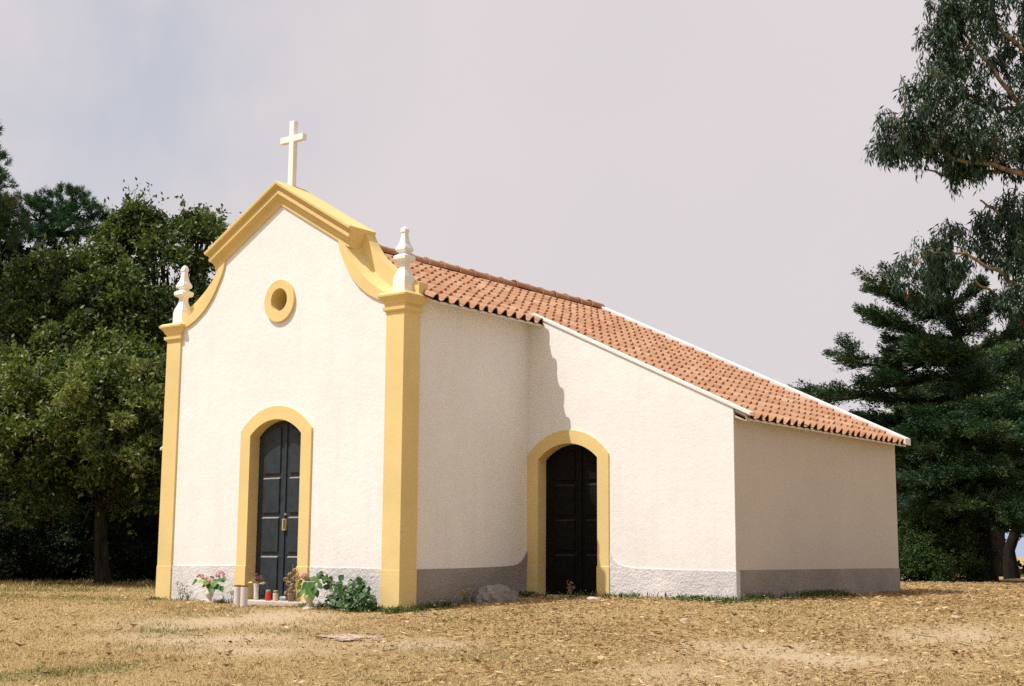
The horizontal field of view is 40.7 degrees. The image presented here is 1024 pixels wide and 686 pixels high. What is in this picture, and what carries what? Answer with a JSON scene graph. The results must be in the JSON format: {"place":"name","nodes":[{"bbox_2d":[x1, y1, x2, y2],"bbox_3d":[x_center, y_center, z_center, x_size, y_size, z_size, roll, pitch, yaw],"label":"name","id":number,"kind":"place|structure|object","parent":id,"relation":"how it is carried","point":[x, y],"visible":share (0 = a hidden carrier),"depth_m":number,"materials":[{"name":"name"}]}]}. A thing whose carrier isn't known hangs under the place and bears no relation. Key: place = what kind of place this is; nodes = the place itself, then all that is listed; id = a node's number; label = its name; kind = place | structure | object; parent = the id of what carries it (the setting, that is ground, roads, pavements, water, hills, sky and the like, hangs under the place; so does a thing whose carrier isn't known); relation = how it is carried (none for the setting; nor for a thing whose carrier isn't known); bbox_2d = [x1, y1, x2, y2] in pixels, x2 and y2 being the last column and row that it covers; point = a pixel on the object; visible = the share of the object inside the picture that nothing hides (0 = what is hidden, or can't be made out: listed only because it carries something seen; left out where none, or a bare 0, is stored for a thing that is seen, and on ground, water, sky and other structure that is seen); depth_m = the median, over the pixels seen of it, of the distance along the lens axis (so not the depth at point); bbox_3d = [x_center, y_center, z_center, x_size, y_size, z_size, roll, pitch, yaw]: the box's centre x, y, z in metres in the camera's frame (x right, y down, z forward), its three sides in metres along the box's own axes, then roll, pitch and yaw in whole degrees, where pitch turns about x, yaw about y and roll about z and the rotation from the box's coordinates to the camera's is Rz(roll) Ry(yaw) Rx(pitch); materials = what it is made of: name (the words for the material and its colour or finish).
{"place":"outdoors","nodes":[
{"label":"outdoors","id":0,"kind":"place"},
{"bbox_2d":[0,557,1023,685],"bbox_3d":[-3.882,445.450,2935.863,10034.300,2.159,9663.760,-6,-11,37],"label":"ground","id":1,"kind":"structure","parent":0,"point":[805,658],"depth_m":14.88,"materials":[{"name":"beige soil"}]},
{"bbox_2d":[0,125,39,247],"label":"pine tree","id":2,"kind":"object","parent":1,"relation":"on","point":[8,202],"visible":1,"depth_m":31.71,"materials":[{"name":"green plant"}]},
{"bbox_2d":[0,484,81,580],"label":"bush","id":3,"kind":"object","parent":1,"relation":"on","point":[17,546],"visible":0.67,"depth_m":32.08,"materials":[{"name":"green plant"}]},
{"bbox_2d":[0,490,114,581],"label":"bush","id":4,"kind":"object","parent":1,"relation":"on","point":[72,524],"visible":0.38,"depth_m":33.33,"materials":[{"name":"green plant"}]},
{"bbox_2d":[0,181,130,576],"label":"pine tree","id":5,"kind":"object","parent":1,"relation":"on","point":[58,224],"visible":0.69,"depth_m":38.91,"materials":[{"name":"green plant"}]},
{"bbox_2d":[0,236,156,578],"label":"woodland","id":6,"kind":"object","parent":1,"relation":"on","point":[6,251],"visible":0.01,"depth_m":37.47,"materials":[{"name":"green plant"}]},
{"bbox_2d":[0,528,157,581],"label":"undergrowth","id":7,"kind":"object","parent":1,"relation":"on","point":[27,574],"visible":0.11,"depth_m":32.90,"materials":[{"name":"green plant"}]},
{"bbox_2d":[0,299,166,585],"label":"broadleaf tree","id":8,"kind":"object","parent":1,"relation":"on","point":[105,472],"visible":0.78,"depth_m":28.96,"materials":[{"name":"green plant"}]},
{"bbox_2d":[0,177,241,552],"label":"broadleaf tree","id":9,"kind":"object","parent":1,"relation":"on","point":[145,305],"visible":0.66,"depth_m":32.93,"materials":[{"name":"green plant"}]},
{"bbox_2d":[87,500,159,582],"bbox_3d":[-8.564,4.849,32.782,2.677,2.328,2.601,-6,-11,37],"label":"bush","id":10,"kind":"object","parent":1,"relation":"on","point":[138,552],"visible":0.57,"depth_m":32.45,"materials":[{"name":"green plant"}]},
{"bbox_2d":[130,498,156,556],"bbox_3d":[-7.648,4.610,34.623,3.575,2.832,3.082,0,-9,2],"label":"bush","id":11,"kind":"object","parent":1,"relation":"on","point":[145,509],"depth_m":34.14,"materials":[{"name":"green plant"}]},
{"bbox_2d":[176,582,186,599],"bbox_3d":[-5.058,3.811,21.177,0.164,0.312,0.257,4,-9,-24],"label":"tall weed","id":12,"kind":"object","parent":1,"relation":"on","point":[180,592],"visible":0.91,"depth_m":21.18,"materials":[{"name":"green plant"}]},
{"bbox_2d":[192,571,225,602],"bbox_3d":[-4.522,3.644,20.587,0.730,0.485,0.275,-6,-11,37],"label":"potted hydrangea","id":13,"kind":"object","parent":1,"relation":"on","point":[212,586],"visible":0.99,"depth_m":20.52,"materials":[{"name":"plant"}]},
{"bbox_2d":[233,585,240,605],"bbox_3d":[-3.901,3.591,19.618,0.108,0.298,0.107,-6,-11,37],"label":"candle tube","id":14,"kind":"object","parent":1,"relation":"on","point":[237,589],"visible":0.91,"depth_m":19.58,"materials":[{"name":"white wax"}]},
{"bbox_2d":[240,585,247,606],"bbox_3d":[-3.781,3.571,19.479,0.108,0.298,0.107,-6,-11,37],"label":"candle tube","id":15,"kind":"object","parent":1,"relation":"on","point":[244,596],"visible":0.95,"depth_m":19.44,"materials":[{"name":"white wax"}]},
{"bbox_2d":[297,572,322,608],"bbox_3d":[-2.786,3.412,18.970,0.260,0.508,0.442,5,-10,-27],"label":"potted hydrangea","id":16,"kind":"object","parent":1,"relation":"on","point":[309,589],"visible":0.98,"depth_m":18.93,"materials":[{"name":"plant"}]},
{"bbox_2d":[316,571,377,611],"bbox_3d":[-2.319,3.421,18.877,1.131,0.586,0.462,-6,-11,37],"label":"leafy shrub","id":17,"kind":"object","parent":1,"relation":"on","point":[359,592],"visible":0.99,"depth_m":18.74,"materials":[{"name":"green plant"}]},
{"bbox_2d":[317,633,384,640],"bbox_3d":[-1.817,3.335,15.658,1.019,0.068,0.996,-6,-11,37],"label":"flat rock","id":18,"kind":"object","parent":1,"relation":"on","point":[345,636],"visible":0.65,"depth_m":15.34,"materials":[{"name":"beige stone"}]},
{"bbox_2d":[460,587,469,603],"bbox_3d":[-0.638,3.546,19.342,0.170,0.251,0.147,-6,-11,37],"label":"flowering weed","id":19,"kind":"object","parent":1,"relation":"on","point":[464,597],"visible":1,"depth_m":19.33,"materials":[{"name":"green plant"}]},
{"bbox_2d":[475,584,521,603],"bbox_3d":[-0.172,3.680,19.789,0.435,0.456,1.002,-6,-11,37],"label":"boulder","id":20,"kind":"object","parent":1,"relation":"on","point":[489,594],"visible":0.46,"depth_m":19.52,"materials":[{"name":"grey stone"}]},
{"bbox_2d":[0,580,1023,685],"bbox_3d":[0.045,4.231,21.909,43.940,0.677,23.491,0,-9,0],"label":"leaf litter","id":21,"kind":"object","parent":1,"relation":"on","point":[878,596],"visible":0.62,"depth_m":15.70,"materials":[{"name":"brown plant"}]},
{"bbox_2d":[144,586,895,614],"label":"weeds","id":22,"kind":"object","parent":1,"relation":"on","point":[527,594],"visible":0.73,"depth_m":19.26,"materials":[{"name":"green plant"}]},
{"bbox_2d":[155,121,910,612],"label":"chapel","id":23,"kind":"structure","parent":1,"relation":"on","point":[353,399],"depth_m":20.49,"materials":[{"name":"white paint"}]},
{"bbox_2d":[248,571,264,599],"bbox_3d":[-3.768,3.565,20.303,0.317,0.422,0.139,-6,-11,37],"label":"flower vase","id":24,"kind":"object","parent":23,"relation":"on","point":[256,584],"visible":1,"depth_m":20.29,"materials":[{"name":"ceramic"}]},
{"bbox_2d":[265,590,270,600],"bbox_3d":[-3.540,3.662,20.042,0.084,0.155,0.084,-6,-11,37],"label":"grave candle","id":25,"kind":"object","parent":23,"relation":"on","point":[268,595],"visible":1,"depth_m":20.01,"materials":[{"name":"red plastic"}]},
{"bbox_2d":[233,406,312,605],"bbox_3d":[-3.446,2.421,20.293,1.649,3.010,0.405,-6,-11,37],"label":"doorway","id":26,"kind":"structure","parent":23,"relation":"in","point":[275,471],"depth_m":20.51,"materials":[{"name":"paint"}]},
{"bbox_2d":[273,590,277,600],"bbox_3d":[-3.421,3.655,19.976,0.080,0.150,0.080,-6,-11,37],"label":"grave candle","id":27,"kind":"object","parent":23,"relation":"on","point":[275,595],"visible":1,"depth_m":19.94,"materials":[{"name":"beige wax"}]},
{"bbox_2d":[264,280,295,321],"bbox_3d":[-3.405,-0.616,20.879,0.636,0.644,0.332,-6,-11,37],"label":"round window","id":28,"kind":"structure","parent":23,"relation":"in","point":[280,298],"depth_m":20.81,"materials":[{"name":"paint"}]},
{"bbox_2d":[283,568,298,601],"bbox_3d":[-3.172,3.436,19.783,0.298,0.530,0.184,-6,-11,37],"label":"dried bouquet","id":29,"kind":"object","parent":23,"relation":"on","point":[290,595],"visible":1,"depth_m":19.75,"materials":[{"name":"plant"}]},
{"bbox_2d":[527,430,609,596],"bbox_3d":[0.895,2.648,20.779,1.514,2.665,0.290,-6,-11,37],"label":"doorway","id":30,"kind":"structure","parent":23,"relation":"in","point":[568,470],"depth_m":20.90,"materials":[{"name":"paint"}]},
{"bbox_2d":[566,581,574,596],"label":"dry weed","id":31,"kind":"object","parent":1,"relation":"on","point":[569,587],"visible":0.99,"depth_m":20.30,"materials":[{"name":"plant"}]},
{"bbox_2d":[788,260,1023,580],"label":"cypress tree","id":32,"kind":"object","parent":1,"relation":"on","point":[974,484],"visible":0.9,"depth_m":33.51,"materials":[{"name":"green plant"}]},
{"bbox_2d":[861,0,1023,348],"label":"eucalyptus tree","id":33,"kind":"object","parent":1,"relation":"on","point":[968,150],"visible":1,"depth_m":33.61,"materials":[{"name":"green plant"}]},
{"bbox_2d":[897,499,1004,582],"bbox_3d":[10.091,4.738,33.017,2.684,2.428,3.529,-6,-11,37],"label":"bush","id":34,"kind":"object","parent":1,"relation":"on","point":[931,562],"visible":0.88,"depth_m":32.52,"materials":[{"name":"green plant"}]},
{"bbox_2d":[879,412,1023,574],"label":"woodland","id":35,"kind":"object","parent":1,"relation":"on","point":[1020,565],"depth_m":57.41,"materials":[{"name":"green plant"}]},
{"bbox_2d":[881,317,1023,576],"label":"broadleaf tree","id":36,"kind":"object","parent":1,"relation":"on","point":[999,541],"visible":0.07,"depth_m":51.25,"materials":[{"name":"green plant"}]},
{"bbox_2d":[986,365,1023,578],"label":"cypress tree","id":37,"kind":"object","parent":1,"relation":"on","point":[1010,567],"visible":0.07,"depth_m":43.35,"materials":[{"name":"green plant"}]},
{"bbox_2d":[0,0,1023,416],"label":"sky","id":38,"kind":"structure","parent":0,"point":[694,171],"materials":[{"name":"white"}]},
{"bbox_2d":[897,522,1023,556],"bbox_3d":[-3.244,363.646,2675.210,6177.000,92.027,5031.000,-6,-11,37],"label":"hills","id":39,"kind":"structure","parent":0,"point":[1019,551],"depth_m":2267.62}
]}

